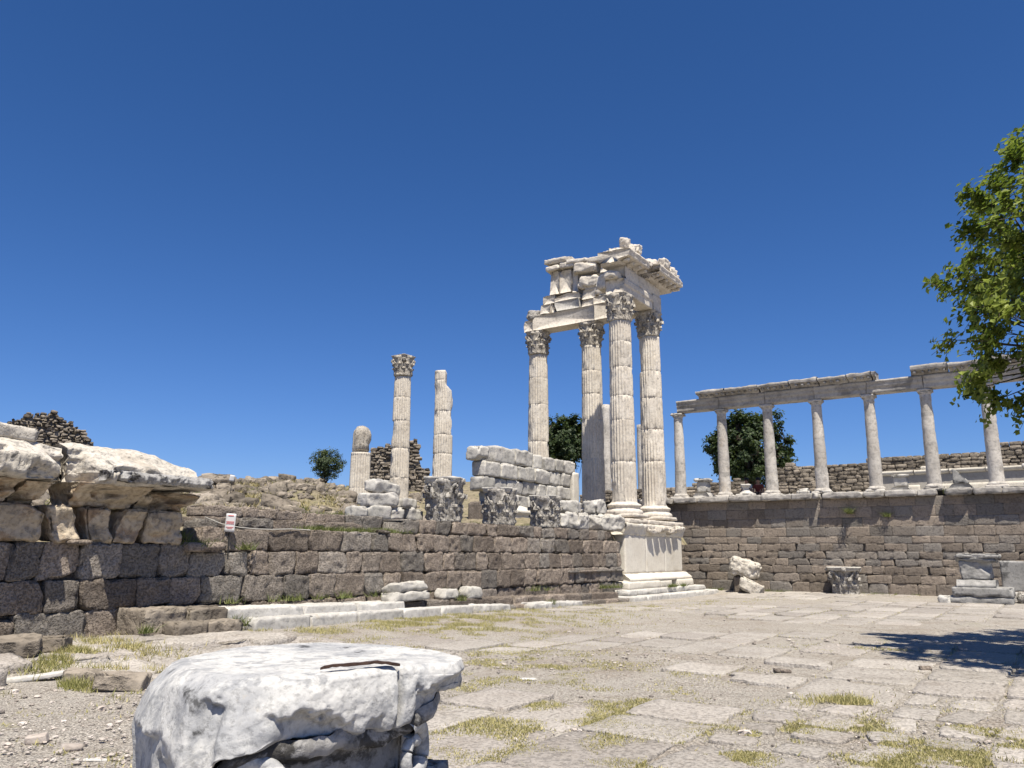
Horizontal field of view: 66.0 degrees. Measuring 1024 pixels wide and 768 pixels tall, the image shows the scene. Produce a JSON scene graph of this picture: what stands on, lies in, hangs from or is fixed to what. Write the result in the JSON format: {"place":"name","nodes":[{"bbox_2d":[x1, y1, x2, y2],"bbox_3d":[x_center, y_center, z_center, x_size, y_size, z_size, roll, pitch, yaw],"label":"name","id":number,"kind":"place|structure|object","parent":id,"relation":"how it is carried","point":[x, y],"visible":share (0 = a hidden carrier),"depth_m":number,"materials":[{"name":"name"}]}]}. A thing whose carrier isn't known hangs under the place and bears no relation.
{"place":"outdoors","nodes":[
{"label":"outdoors","id":0,"kind":"place"},
{"bbox_2d":[36,478,686,544],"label":"hill","id":1,"kind":"structure","parent":0,"point":[473,496],"depth_m":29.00,"materials":[{"name":"plant"}]},
{"bbox_2d":[7,410,93,445],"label":"ruined wall","id":2,"kind":"structure","parent":1,"relation":"on","point":[52,427],"depth_m":33.96,"materials":[{"name":"stone"}]},
{"bbox_2d":[201,473,234,492],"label":"ruined wall","id":3,"kind":"structure","parent":1,"relation":"on","point":[220,481],"depth_m":28.07,"materials":[{"name":"stone"}]},
{"bbox_2d":[31,473,425,519],"bbox_3d":[-11.657,4.999,35.418,29.714,4.243,34.783,-8,-15,33],"label":"rubble","id":4,"kind":"object","parent":1,"relation":"on","point":[279,497],"visible":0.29,"depth_m":27.68,"materials":[{"name":"stone"}]},
{"bbox_2d":[229,475,234,492],"bbox_3d":[-9.685,3.527,27.204,0.192,0.778,0.044,7,-14,-27],"label":"sign","id":5,"kind":"object","parent":1,"relation":"on","point":[231,478],"visible":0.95,"depth_m":27.24,"materials":[{"name":"metal"}]},
{"bbox_2d":[306,446,346,485],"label":"tree","id":6,"kind":"object","parent":1,"relation":"on","point":[324,461],"visible":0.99,"depth_m":41.56,"materials":[{"name":"green plant"}]},
{"bbox_2d":[370,439,429,491],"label":"ruined wall","id":7,"kind":"structure","parent":1,"relation":"on","point":[380,463],"depth_m":51.50,"materials":[{"name":"stone"}]},
{"bbox_2d":[432,370,452,476],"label":"broken column","id":8,"kind":"structure","parent":1,"relation":"on","point":[442,453],"depth_m":40.96,"materials":[{"name":"stone"}]},
{"bbox_2d":[466,445,578,518],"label":"white block wall","id":9,"kind":"structure","parent":1,"relation":"on","point":[526,473],"depth_m":30.05,"materials":[{"name":"stone"}]},
{"bbox_2d":[548,413,581,476],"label":"round tree","id":10,"kind":"object","parent":1,"relation":"on","point":[565,439],"visible":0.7,"depth_m":53.94,"materials":[{"name":"green plant"}]},
{"bbox_2d":[601,404,611,489],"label":"distant column","id":11,"kind":"structure","parent":1,"relation":"on","point":[605,408],"depth_m":49.70,"materials":[{"name":"stone"}]},
{"bbox_3d":[2.199,6.719,36.330,7.410,0.573,2.515,-8,-15,33],"label":"stylobate","id":12,"kind":"object","parent":1,"relation":"on","visible":0},
{"bbox_2d":[525,329,551,457],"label":"temple column","id":13,"kind":"structure","parent":12,"relation":"on","point":[537,341],"depth_m":38.01,"materials":[{"name":"stone"}]},
{"bbox_2d":[578,319,605,512],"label":"temple column","id":14,"kind":"structure","parent":12,"relation":"on","point":[591,333],"depth_m":36.11,"materials":[{"name":"stone"}]},
{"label":"stylobate","id":15,"kind":"object","parent":1,"relation":"on","visible":0},
{"bbox_2d":[349,426,370,498],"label":"broken column","id":16,"kind":"structure","parent":15,"relation":"on","point":[360,461],"depth_m":39.82,"materials":[{"name":"stone"}]},
{"bbox_2d":[390,354,415,498],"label":"temple column","id":17,"kind":"structure","parent":15,"relation":"on","point":[402,366],"depth_m":42.72,"materials":[{"name":"stone"}]},
{"bbox_2d":[0,590,1023,767],"bbox_3d":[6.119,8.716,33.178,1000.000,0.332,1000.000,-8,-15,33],"label":"ground","id":18,"kind":"structure","parent":0,"point":[1004,632],"depth_m":10.28,"materials":[{"name":"stone"}]},
{"bbox_2d":[0,632,42,657],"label":"stone","id":19,"kind":"object","parent":18,"relation":"on","point":[26,645],"visible":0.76,"depth_m":10.33,"materials":[{"name":"stone"}]},
{"bbox_2d":[24,732,49,744],"bbox_3d":[-3.872,2.894,6.426,0.171,0.085,0.101,4,-13,-16],"label":"stone","id":20,"kind":"object","parent":18,"relation":"on","point":[30,739],"visible":0.93,"depth_m":6.39,"materials":[{"name":"stone"}]},
{"bbox_2d":[38,635,72,652],"bbox_3d":[-6.371,3.594,10.835,0.524,0.276,0.410,3,-12,-12],"label":"stone","id":21,"kind":"object","parent":18,"relation":"on","point":[55,642],"visible":0.48,"depth_m":10.71,"materials":[{"name":"stone"}]},
{"bbox_2d":[60,743,83,751],"bbox_3d":[-3.463,2.861,6.201,0.162,0.058,0.093,7,-14,-27],"label":"stone","id":22,"kind":"object","parent":18,"relation":"on","point":[69,747],"visible":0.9,"depth_m":6.18,"materials":[{"name":"stone"}]},
{"bbox_2d":[62,667,101,681],"bbox_3d":[-5.128,3.496,9.408,0.441,0.210,0.319,6,-13,-24],"label":"stone","id":23,"kind":"object","parent":18,"relation":"on","point":[79,672],"visible":0.48,"depth_m":9.31,"materials":[{"name":"stone"}]},
{"bbox_2d":[74,758,107,761],"bbox_3d":[-3.131,2.804,5.875,0.249,0.032,0.054,1,-12,-5],"label":"stone","id":24,"kind":"object","parent":18,"relation":"on","point":[92,760],"visible":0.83,"depth_m":5.86,"materials":[{"name":"stone"}]},
{"bbox_2d":[92,670,151,691],"bbox_3d":[-4.407,3.358,8.889,0.585,0.258,0.415,2,-12,-9],"label":"stone","id":25,"kind":"object","parent":18,"relation":"on","point":[109,681],"visible":0.88,"depth_m":8.73,"materials":[{"name":"stone"}]},
{"bbox_2d":[0,631,296,686],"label":"rock ledge","id":26,"kind":"object","parent":18,"relation":"on","point":[12,661],"visible":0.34,"depth_m":12.18,"materials":[{"name":"stone"}]},
{"bbox_2d":[6,670,63,682],"bbox_3d":[-5.846,3.501,9.373,0.910,0.147,0.168,6,-13,-23],"label":"stone scrap","id":27,"kind":"object","parent":26,"relation":"on","point":[23,678],"visible":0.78,"depth_m":9.38,"materials":[{"name":"stone"}]},
{"bbox_2d":[116,604,227,635],"bbox_3d":[-5.920,4.149,13.719,0.949,0.568,1.643,-8,-15,33],"label":"stone step","id":28,"kind":"object","parent":26,"relation":"on","point":[130,619],"visible":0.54,"depth_m":13.22,"materials":[{"name":"stone"}]},
{"bbox_2d":[161,618,242,635],"bbox_3d":[-5.292,4.269,13.508,0.493,0.468,1.395,-8,-15,33],"label":"stone step","id":29,"kind":"object","parent":26,"relation":"on","point":[180,628],"visible":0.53,"depth_m":13.27,"materials":[{"name":"stone"}]},
{"bbox_2d":[0,505,623,637],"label":"podium wall","id":30,"kind":"structure","parent":18,"relation":"on","point":[80,587],"depth_m":16.40,"materials":[{"name":"stone"}]},
{"bbox_2d":[0,502,44,541],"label":"frieze block","id":31,"kind":"structure","parent":30,"relation":"on","point":[19,521],"depth_m":12.11,"materials":[{"name":"stone"}]},
{"bbox_2d":[0,436,62,504],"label":"cornice block","id":32,"kind":"structure","parent":31,"relation":"on","point":[30,471],"depth_m":12.00,"materials":[{"name":"stone"}]},
{"bbox_2d":[0,422,39,441],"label":"cornice slab","id":33,"kind":"structure","parent":32,"relation":"on","point":[18,432],"depth_m":12.15,"materials":[{"name":"stone"}]},
{"bbox_2d":[33,503,79,542],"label":"frieze block","id":34,"kind":"structure","parent":30,"relation":"on","point":[57,524],"depth_m":12.66,"materials":[{"name":"stone"}]},
{"bbox_2d":[71,506,112,543],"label":"frieze block","id":35,"kind":"structure","parent":30,"relation":"on","point":[91,524],"depth_m":13.15,"materials":[{"name":"stone"}]},
{"bbox_2d":[108,508,148,543],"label":"frieze block","id":36,"kind":"structure","parent":30,"relation":"on","point":[125,526],"depth_m":13.60,"materials":[{"name":"stone"}]},
{"bbox_2d":[134,509,182,544],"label":"frieze block","id":37,"kind":"structure","parent":30,"relation":"on","point":[160,527],"depth_m":14.07,"materials":[{"name":"stone"}]},
{"bbox_2d":[48,442,213,511],"bbox_3d":[-6.572,1.642,13.700,1.493,1.092,2.459,-8,-15,33],"label":"cornice block","id":38,"kind":"object","parent":37,"relation":"on","point":[98,476],"depth_m":13.26,"materials":[{"name":"stone"}]},
{"bbox_2d":[224,513,235,554],"bbox_3d":[-5.469,2.907,15.270,0.205,0.789,0.074,1,-12,-4],"label":"notice sign","id":39,"kind":"object","parent":30,"relation":"attached to","point":[230,521],"visible":1,"depth_m":15.28,"materials":[{"name":"metal"}]},
{"bbox_2d":[205,517,309,529],"bbox_3d":[-5.090,2.851,16.009,0.084,0.215,2.542,-9,-15,36],"label":"rope","id":40,"kind":"object","parent":30,"relation":"attached to","point":[256,528],"visible":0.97,"depth_m":15.93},
{"bbox_2d":[345,505,367,515],"bbox_3d":[-3.951,3.292,20.095,0.444,0.370,0.556,-11,-16,42],"label":"marble block","id":41,"kind":"object","parent":30,"relation":"on","point":[354,510],"depth_m":19.93,"materials":[{"name":"stone"}]},
{"bbox_2d":[365,505,391,519],"bbox_3d":[-3.601,3.360,20.599,0.788,0.422,0.544,12,-17,-43],"label":"marble block","id":42,"kind":"object","parent":30,"relation":"on","point":[384,512],"depth_m":20.45,"materials":[{"name":"stone"}]},
{"bbox_2d":[357,492,398,506],"bbox_3d":[-3.531,3.039,20.795,0.547,0.430,1.071,-10,-16,40],"label":"marble block","id":43,"kind":"object","parent":42,"relation":"on","point":[391,499],"depth_m":20.53,"materials":[{"name":"stone"}]},
{"bbox_2d":[364,479,400,495],"bbox_3d":[-3.474,2.772,21.104,0.544,0.424,1.027,-5,-13,24],"label":"marble block","id":44,"kind":"object","parent":43,"relation":"on","point":[378,486],"depth_m":20.74,"materials":[{"name":"stone"}]},
{"bbox_2d":[391,507,403,518],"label":"marble block","id":45,"kind":"object","parent":30,"relation":"on","point":[397,512],"depth_m":21.03,"materials":[{"name":"stone"}]},
{"bbox_2d":[404,507,422,519],"bbox_3d":[-2.825,3.616,21.723,0.555,0.442,0.611,-6,-14,26],"label":"marble block","id":46,"kind":"object","parent":30,"relation":"on","point":[412,513],"depth_m":21.49,"materials":[{"name":"stone"}]},
{"bbox_2d":[397,498,416,508],"bbox_3d":[-2.946,3.288,21.614,0.499,0.335,0.627,-8,-15,33],"label":"marble block","id":47,"kind":"object","parent":46,"relation":"on","point":[406,503],"depth_m":21.40,"materials":[{"name":"stone"}]},
{"bbox_2d":[421,476,467,521],"bbox_3d":[-1.874,3.219,21.880,1.226,1.240,1.266,-1,-12,5],"label":"carved capital","id":48,"kind":"object","parent":30,"relation":"on","point":[444,496],"visible":0.97,"depth_m":21.46,"materials":[{"name":"stone"}]},
{"bbox_2d":[480,487,520,524],"bbox_3d":[-0.386,3.724,23.943,1.206,1.137,1.227,-4,-13,19],"label":"carved capital","id":49,"kind":"object","parent":30,"relation":"on","point":[500,505],"visible":0.97,"depth_m":23.55,"materials":[{"name":"stone"}]},
{"bbox_2d":[527,495,562,527],"bbox_3d":[1.100,4.230,26.076,1.136,1.063,1.130,-4,-13,19],"label":"carved capital","id":50,"kind":"object","parent":30,"relation":"on","point":[544,510],"visible":0.98,"depth_m":25.70,"materials":[{"name":"stone"}]},
{"bbox_2d":[559,513,568,527],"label":"marble fragment","id":51,"kind":"object","parent":30,"relation":"on","point":[564,520],"visible":0.45,"depth_m":26.48,"materials":[{"name":"stone"}]},
{"bbox_2d":[564,511,589,529],"bbox_3d":[2.286,4.787,27.530,0.705,0.651,1.052,-8,-15,33],"label":"marble fragment","id":52,"kind":"object","parent":30,"relation":"on","point":[577,521],"visible":0.82,"depth_m":27.17,"materials":[{"name":"stone"}]},
{"bbox_2d":[560,500,581,512],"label":"marble fragment","id":53,"kind":"object","parent":52,"relation":"on","point":[572,506],"visible":0.76,"depth_m":27.51,"materials":[{"name":"stone"}]},
{"bbox_2d":[589,513,624,531],"bbox_3d":[3.471,5.110,29.007,1.372,0.674,0.799,10,-15,-37],"label":"marble fragment","id":54,"kind":"object","parent":30,"relation":"on","point":[609,523],"visible":0.91,"depth_m":28.71,"materials":[{"name":"stone"}]},
{"bbox_2d":[582,499,606,514],"bbox_3d":[3.072,4.596,29.275,0.735,0.635,0.898,-8,-15,33],"label":"marble fragment","id":55,"kind":"object","parent":54,"relation":"on","point":[596,507],"visible":0.87,"depth_m":29.00,"materials":[{"name":"stone"}]},
{"bbox_2d":[219,600,404,620],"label":"marble slab","id":56,"kind":"structure","parent":18,"relation":"on","point":[239,611],"depth_m":15.77,"materials":[{"name":"stone"}]},
{"bbox_2d":[242,605,473,630],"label":"marble slab","id":57,"kind":"structure","parent":18,"relation":"on","point":[295,620],"depth_m":16.05,"materials":[{"name":"stone"}]},
{"bbox_2d":[469,603,510,612],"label":"marble slab","id":58,"kind":"structure","parent":18,"relation":"on","point":[477,608],"depth_m":20.13,"materials":[{"name":"stone"}]},
{"bbox_2d":[45,478,947,633],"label":"weeds","id":59,"kind":"object","parent":18,"relation":"on","point":[146,630],"visible":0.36,"depth_m":17.51,"materials":[{"name":"plant"}]},
{"bbox_2d":[0,610,1019,767],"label":"pebbles","id":60,"kind":"object","parent":18,"relation":"on","point":[743,732],"visible":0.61,"depth_m":7.27,"materials":[{"name":"gravel"}]},
{"bbox_2d":[404,592,617,607],"bbox_3d":[0.360,6.381,23.038,0.578,0.571,11.322,-8,-15,33],"label":"stone step","id":61,"kind":"object","parent":18,"relation":"on","point":[510,599],"visible":0.38,"depth_m":22.23,"materials":[{"name":"stone"}]},
{"bbox_2d":[381,590,429,601],"bbox_3d":[-2.562,5.026,18.652,0.581,0.281,1.273,-9,-15,37],"label":"marble fragment","id":62,"kind":"object","parent":61,"relation":"on","point":[407,596],"visible":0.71,"depth_m":18.39,"materials":[{"name":"stone"}]},
{"bbox_2d":[381,580,427,592],"bbox_3d":[-2.530,4.841,18.818,0.573,0.272,1.184,-8,-15,33],"label":"marble fragment","id":63,"kind":"object","parent":62,"relation":"on","point":[404,587],"visible":1,"depth_m":18.49,"materials":[{"name":"stone"}]},
{"bbox_2d":[434,588,457,599],"bbox_3d":[-1.683,5.354,20.090,0.423,0.293,0.595,-8,-15,33],"label":"marble fragment","id":64,"kind":"object","parent":61,"relation":"on","point":[443,594],"visible":0.98,"depth_m":19.92,"materials":[{"name":"stone"}]},
{"bbox_2d":[458,586,482,597],"bbox_3d":[-1.109,5.526,20.904,0.450,0.330,0.599,-8,-15,33],"label":"marble fragment","id":65,"kind":"object","parent":61,"relation":"on","point":[473,591],"visible":0.9,"depth_m":20.73,"materials":[{"name":"stone"}]},
{"bbox_2d":[2,591,1023,767],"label":"dry grass","id":66,"kind":"structure","parent":18,"relation":"on","point":[964,757],"depth_m":8.15,"materials":[{"name":"plant"}]},
{"bbox_2d":[519,678,536,680],"bbox_3d":[0.196,3.652,9.743,0.203,0.040,0.102,4,-13,-18],"label":"stone scrap","id":67,"kind":"object","parent":18,"relation":"on","point":[533,679],"visible":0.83,"depth_m":9.71,"materials":[{"name":"stone"}]},
{"bbox_2d":[521,600,581,608],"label":"marble slab","id":68,"kind":"structure","parent":18,"relation":"on","point":[540,604],"depth_m":22.42,"materials":[{"name":"stone"}]},
{"bbox_2d":[509,598,629,608],"bbox_3d":[1.722,6.829,24.208,0.520,0.477,7.724,-8,-15,33],"label":"stone step","id":69,"kind":"object","parent":18,"relation":"on","point":[584,602],"visible":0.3,"depth_m":25.36,"materials":[{"name":"stone"}]},
{"bbox_2d":[618,589,718,601],"bbox_3d":[6.199,8.360,30.913,1.046,0.377,8.499,-8,-15,33],"label":"marble step","id":70,"kind":"object","parent":18,"relation":"on","point":[673,595],"visible":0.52,"depth_m":30.00,"materials":[{"name":"stone"}]},
{"bbox_2d":[615,584,705,595],"bbox_3d":[5.853,8.139,31.206,1.039,0.208,7.502,-8,-15,33],"label":"marble step","id":71,"kind":"object","parent":70,"relation":"on","point":[644,591],"visible":0.73,"depth_m":29.86,"materials":[{"name":"stone"}]},
{"bbox_2d":[611,518,693,589],"bbox_3d":[5.200,6.874,31.993,2.014,2.637,6.300,-8,-15,33],"label":"marble pedestal","id":72,"kind":"object","parent":71,"relation":"on","point":[650,551],"visible":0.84,"depth_m":31.15,"materials":[{"name":"stone"}]},
{"bbox_2d":[604,291,648,518],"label":"temple column","id":73,"kind":"structure","parent":72,"relation":"on","point":[620,306],"depth_m":31.98,"materials":[{"name":"stone"}]},
{"bbox_2d":[524,237,682,332],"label":"temple entablature","id":74,"kind":"structure","parent":73,"relation":"on","point":[580,288],"depth_m":36.88,"materials":[{"name":"stone"}]},
{"bbox_2d":[634,309,676,520],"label":"temple column","id":75,"kind":"structure","parent":72,"relation":"on","point":[648,323],"depth_m":34.38,"materials":[{"name":"stone"}]},
{"bbox_2d":[739,576,764,592],"bbox_3d":[10.164,8.624,33.392,1.020,0.934,0.960,-4,-13,18],"label":"marble block","id":76,"kind":"object","parent":18,"relation":"on","point":[748,585],"depth_m":33.10,"materials":[{"name":"stone"}]},
{"bbox_2d":[773,668,791,672],"bbox_3d":[3.612,3.835,10.539,0.221,0.064,0.120,0,-12,-1],"label":"stone scrap","id":77,"kind":"object","parent":18,"relation":"on","point":[779,670],"visible":1,"depth_m":10.49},
{"bbox_2d":[637,485,1023,595],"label":"terrace wall","id":78,"kind":"structure","parent":18,"relation":"on","point":[916,542],"depth_m":32.48,"materials":[{"name":"stone"}]},
{"bbox_2d":[824,566,861,594],"bbox_3d":[13.381,7.944,31.774,1.404,1.136,1.444,-5,-13,22],"label":"carved capital","id":79,"kind":"object","parent":18,"relation":"on","point":[845,580],"visible":0.96,"depth_m":31.34,"materials":[{"name":"stone"}]},
{"bbox_2d":[937,595,950,602],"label":"marble fragment","id":80,"kind":"object","parent":18,"relation":"on","point":[943,598],"visible":0.75,"depth_m":26.26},
{"bbox_2d":[922,124,1023,434],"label":"leafy tree","id":81,"kind":"object","parent":18,"relation":"on","point":[988,295],"visible":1,"depth_m":12.19,"materials":[{"name":"green plant"}]},
{"bbox_2d":[1017,591,1023,603],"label":"marble fragment","id":82,"kind":"object","parent":18,"relation":"on","point":[1020,596],"visible":0.88,"depth_m":25.79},
{"bbox_2d":[0,0,1023,501],"label":"sky","id":83,"kind":"structure","parent":0,"point":[224,224],"materials":[{"name":"blue"}]},
{"bbox_2d":[34,591,1023,767],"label":"paving","id":84,"kind":"structure","parent":0,"point":[959,678],"depth_m":8.80,"materials":[{"name":"stone"}]},
{"bbox_2d":[132,642,463,767],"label":"broken capital","id":85,"kind":"object","parent":84,"relation":"on","point":[291,705],"visible":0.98,"depth_m":2.82,"materials":[{"name":"white stone"}]},
{"bbox_2d":[320,660,399,669],"bbox_3d":[-0.562,1.042,2.924,0.302,0.023,0.033,6,-14,-26],"label":"iron strip","id":86,"kind":"object","parent":85,"relation":"on","point":[359,664],"visible":1,"depth_m":2.92,"materials":[{"name":"metal"}]},
{"bbox_2d":[729,556,761,591],"bbox_3d":[10.089,8.215,34.010,1.312,1.569,1.144,-8,-15,33],"label":"carved fragment","id":87,"kind":"object","parent":84,"relation":"on","point":[739,567],"visible":0.98,"depth_m":33.77,"materials":[{"name":"stone"}]},
{"bbox_2d":[918,666,931,670],"bbox_3d":[5.618,3.873,10.712,0.157,0.077,0.101,0,-12,1],"label":"stone scrap","id":88,"kind":"object","parent":84,"relation":"on","point":[925,667],"visible":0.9,"depth_m":10.68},
{"bbox_2d":[948,553,1015,604],"bbox_3d":[15.669,6.524,26.431,1.937,1.658,1.362,-8,-15,33],"label":"stone altar","id":89,"kind":"object","parent":84,"relation":"on","point":[976,583],"visible":0.95,"depth_m":26.04,"materials":[{"name":"grey stone"}]},
{"bbox_3d":[18.117,7.276,26.803,2.419,0.369,0.627,-8,-15,33],"label":"stone slab","id":90,"kind":"object","parent":84,"relation":"on","visible":0},
{"bbox_2d":[999,561,1023,591],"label":"stone slab","id":91,"kind":"structure","parent":90,"relation":"on","point":[1012,573],"depth_m":27.27,"materials":[{"name":"grey stone"}]},
{"bbox_2d":[581,490,945,508],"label":"terrace floor","id":92,"kind":"structure","parent":0,"point":[940,493],"depth_m":34.23,"materials":[{"name":"stone"}]},
{"bbox_2d":[637,424,641,488],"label":"distant column","id":93,"kind":"structure","parent":92,"relation":"on","point":[639,461],"depth_m":49.29,"materials":[{"name":"stone"}]},
{"bbox_2d":[580,478,744,509],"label":"rubble back wall","id":94,"kind":"structure","parent":92,"relation":"on","point":[736,483],"depth_m":42.94,"materials":[{"name":"stone"}]},
{"bbox_2d":[670,412,688,497],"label":"terrace column","id":95,"kind":"structure","parent":92,"relation":"on","point":[680,477],"depth_m":37.91,"materials":[{"name":"stone"}]},
{"bbox_2d":[693,478,714,497],"bbox_3d":[9.063,4.951,37.278,0.787,0.960,0.778,-8,-15,33],"label":"altar","id":96,"kind":"object","parent":92,"relation":"on","point":[703,487],"visible":0.82,"depth_m":37.06,"materials":[{"name":"stone"}]},
{"bbox_2d":[713,408,734,496],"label":"terrace column","id":97,"kind":"structure","parent":92,"relation":"on","point":[724,473],"depth_m":36.73,"materials":[{"name":"stone"}]},
{"bbox_2d":[735,484,755,495],"bbox_3d":[10.840,4.944,36.418,0.872,0.643,0.716,-8,-15,33],"label":"statue base","id":98,"kind":"object","parent":92,"relation":"on","point":[745,490],"visible":0.63,"depth_m":36.28,"materials":[{"name":"stone"}]},
{"bbox_2d":[701,408,799,487],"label":"round tree","id":99,"kind":"object","parent":92,"relation":"on","point":[745,449],"visible":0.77,"depth_m":54.49,"materials":[{"name":"green plant"}]},
{"bbox_2d":[759,404,781,494],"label":"terrace column","id":100,"kind":"structure","parent":92,"relation":"on","point":[772,483],"depth_m":35.54,"materials":[{"name":"stone"}]},
{"bbox_2d":[796,488,810,493],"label":"marble fragment","id":101,"kind":"object","parent":92,"relation":"on","point":[804,490],"visible":0.65,"depth_m":34.74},
{"bbox_2d":[808,399,832,493],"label":"terrace column","id":102,"kind":"structure","parent":92,"relation":"on","point":[821,470],"depth_m":34.37,"materials":[{"name":"stone"}]},
{"bbox_2d":[860,393,886,490],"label":"terrace column","id":103,"kind":"structure","parent":92,"relation":"on","point":[874,465],"depth_m":33.18,"materials":[{"name":"stone"}]},
{"bbox_2d":[676,355,1023,413],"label":"terrace entablature","id":104,"kind":"structure","parent":103,"relation":"on","point":[935,376],"depth_m":34.35,"materials":[{"name":"grey stone"}]},
{"bbox_2d":[777,441,1023,493],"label":"rubble back wall","id":105,"kind":"structure","parent":92,"relation":"on","point":[793,478],"depth_m":38.25,"materials":[{"name":"stone"}]},
{"bbox_2d":[891,474,911,489],"bbox_3d":[16.274,4.160,32.952,0.783,0.771,0.783,-8,-15,33],"label":"altar","id":106,"kind":"object","parent":92,"relation":"on","point":[900,481],"visible":0.8,"depth_m":32.72,"materials":[{"name":"stone"}]},
{"bbox_2d":[916,388,945,490],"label":"terrace column","id":107,"kind":"structure","parent":92,"relation":"on","point":[933,470],"depth_m":31.98,"materials":[{"name":"stone"}]},
{"bbox_2d":[949,469,973,487],"bbox_3d":[18.037,3.846,31.678,0.836,0.864,0.835,-8,-15,33],"label":"altar","id":108,"kind":"object","parent":92,"relation":"on","point":[960,480],"visible":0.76,"depth_m":31.44,"materials":[{"name":"grey stone"}]},
{"bbox_2d":[981,382,1009,488],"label":"terrace column","id":109,"kind":"structure","parent":92,"relation":"on","point":[994,459],"depth_m":30.68,"materials":[{"name":"stone"}]},
{"bbox_2d":[882,465,1023,490],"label":"pale parapet","id":110,"kind":"structure","parent":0,"point":[976,477],"depth_m":33.69,"materials":[{"name":"stone"}]}
]}

